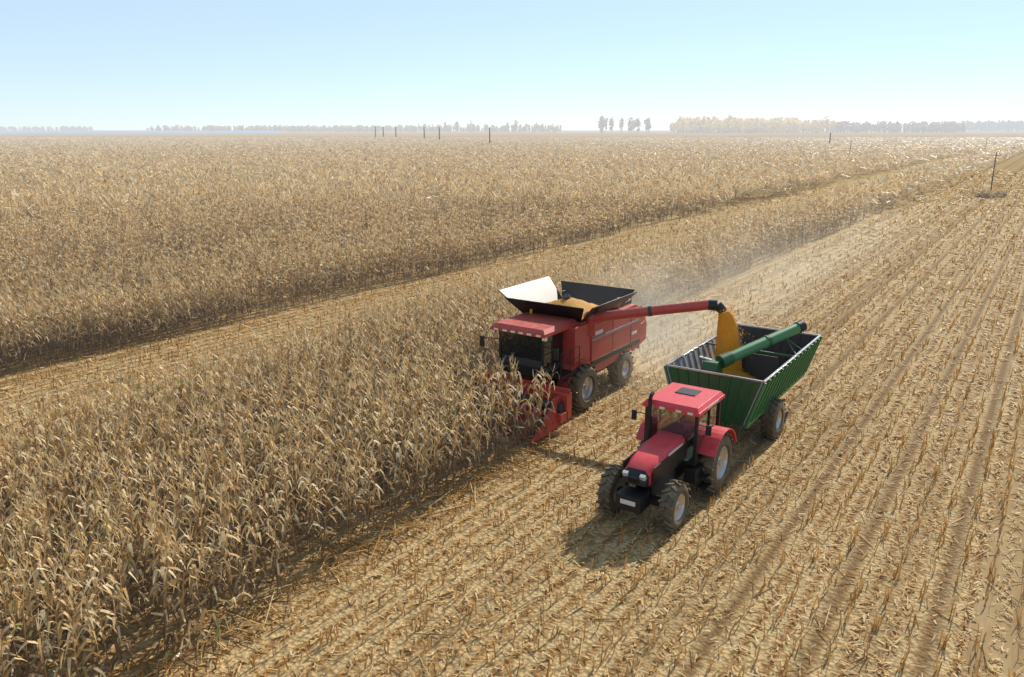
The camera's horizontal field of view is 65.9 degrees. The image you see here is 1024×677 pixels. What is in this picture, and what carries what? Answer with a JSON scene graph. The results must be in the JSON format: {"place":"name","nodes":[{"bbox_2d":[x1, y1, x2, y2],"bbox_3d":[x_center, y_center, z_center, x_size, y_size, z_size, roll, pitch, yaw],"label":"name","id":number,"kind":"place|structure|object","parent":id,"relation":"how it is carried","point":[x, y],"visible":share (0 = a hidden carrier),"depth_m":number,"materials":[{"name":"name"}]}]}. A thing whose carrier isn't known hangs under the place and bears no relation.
{"place":"outdoors","nodes":[
{"label":"outdoors","id":0,"kind":"place"},
{"bbox_2d":[0,131,280,133],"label":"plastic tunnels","id":1,"kind":"object","parent":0,"point":[139,132],"visible":0.81,"depth_m":1928.67,"materials":[{"name":"white plastic"}]},
{"bbox_2d":[0,130,1023,676],"bbox_3d":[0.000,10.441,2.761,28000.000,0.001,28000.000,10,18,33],"label":"field ground","id":2,"kind":"structure","parent":0,"point":[920,642],"depth_m":23.61,"materials":[{"name":"brown soil"}]},
{"bbox_2d":[0,125,381,131],"bbox_3d":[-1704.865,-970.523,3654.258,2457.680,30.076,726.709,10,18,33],"label":"tree belt","id":3,"kind":"object","parent":2,"relation":"on","point":[63,128],"visible":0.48,"depth_m":3815.35,"materials":[{"name":"grey plant"}]},
{"bbox_2d":[146,124,442,131],"bbox_3d":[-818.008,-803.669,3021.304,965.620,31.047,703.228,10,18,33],"label":"tree belt","id":4,"kind":"object","parent":2,"relation":"on","point":[358,128],"visible":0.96,"depth_m":3008.20,"materials":[{"name":"grey plant"}]},
{"bbox_2d":[0,255,658,676],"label":"maize","id":5,"kind":"object","parent":2,"relation":"on","point":[446,341],"visible":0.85,"depth_m":23.57,"materials":[{"name":"beige plant"}]},
{"bbox_2d":[0,181,895,330],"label":"maize","id":6,"kind":"object","parent":2,"relation":"on","point":[708,248],"visible":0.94,"depth_m":66.06,"materials":[{"name":"beige plant"}]},
{"bbox_2d":[0,168,1023,676],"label":"corn stubble","id":7,"kind":"object","parent":2,"relation":"on","point":[630,530],"visible":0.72,"depth_m":23.40,"materials":[{"name":"beige plant"}]},
{"bbox_2d":[0,137,1023,218],"bbox_3d":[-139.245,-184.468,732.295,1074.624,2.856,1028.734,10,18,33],"label":"maize","id":8,"kind":"object","parent":2,"relation":"on","point":[79,166],"visible":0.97,"depth_m":178.84,"materials":[{"name":"beige plant"}]},
{"bbox_2d":[448,276,726,444],"bbox_3d":[3.706,0.487,31.404,8.686,4.624,10.632,10,18,33],"label":"combine harvester","id":9,"kind":"object","parent":2,"relation":"on","point":[579,336],"visible":0.88,"depth_m":30.68,"materials":[{"name":"red paint"}]},
{"bbox_2d":[418,120,770,132],"bbox_3d":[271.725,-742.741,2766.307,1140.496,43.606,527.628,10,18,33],"label":"tree belt","id":10,"kind":"object","parent":2,"relation":"on","point":[505,128],"visible":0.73,"depth_m":2826.81,"materials":[{"name":"grey plant"}]},
{"bbox_2d":[598,115,651,132],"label":"tree clump","id":11,"kind":"object","parent":2,"relation":"on","point":[632,124],"visible":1,"depth_m":2524.44,"materials":[{"name":"grey plant"}]},
{"bbox_2d":[596,382,736,532],"bbox_3d":[4.654,3.261,23.521,2.554,3.280,5.338,10,18,33],"label":"tractor","id":12,"kind":"object","parent":2,"relation":"on","point":[671,448],"visible":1,"depth_m":23.13,"materials":[{"name":"red paint"}]},
{"bbox_2d":[375,127,1001,196],"bbox_3d":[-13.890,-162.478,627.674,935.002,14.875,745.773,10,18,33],"label":"utility poles","id":13,"kind":"object","parent":2,"relation":"on","point":[829,142],"visible":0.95,"depth_m":481.98,"materials":[{"name":"brown wood"}]},
{"bbox_2d":[663,320,822,439],"bbox_3d":[8.255,1.517,28.978,3.596,3.862,9.550,10,18,33],"label":"grain cart","id":14,"kind":"object","parent":2,"relation":"on","point":[776,363],"visible":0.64,"depth_m":28.34,"materials":[{"name":"green paint"}]},
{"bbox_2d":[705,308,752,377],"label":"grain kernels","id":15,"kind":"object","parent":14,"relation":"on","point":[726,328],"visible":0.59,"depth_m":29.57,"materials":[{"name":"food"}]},
{"bbox_2d":[715,310,741,370],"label":"grain stream","id":16,"kind":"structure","parent":15,"relation":"attached to","point":[728,342],"depth_m":29.55,"materials":[{"name":"food"}]},
{"bbox_2d":[669,115,966,132],"bbox_3d":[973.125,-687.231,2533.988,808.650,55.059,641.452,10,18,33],"label":"tree line","id":17,"kind":"object","parent":2,"relation":"on","point":[730,123],"depth_m":2497.28,"materials":[{"name":"grey plant"}]},
{"bbox_2d":[937,120,1023,131],"bbox_3d":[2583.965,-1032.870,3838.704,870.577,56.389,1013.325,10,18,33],"label":"tree belt","id":18,"kind":"object","parent":2,"relation":"on","point":[1003,125],"visible":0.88,"depth_m":3628.83,"materials":[{"name":"grey plant"}]},
{"bbox_2d":[968,185,1016,198],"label":"grass patch","id":19,"kind":"object","parent":2,"relation":"on","point":[984,192],"visible":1,"depth_m":130.56,"materials":[{"name":"beige plant"}]},
{"bbox_2d":[0,0,1023,129],"label":"sky","id":20,"kind":"structure","parent":0,"point":[97,64],"materials":[{"name":"blue"}]},
{"bbox_2d":[958,377,1023,676],"bbox_3d":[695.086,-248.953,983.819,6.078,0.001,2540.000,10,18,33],"label":"track road","id":21,"kind":"structure","parent":0,"point":[1011,661],"depth_m":19.11,"materials":[{"name":"soil"}]}
]}

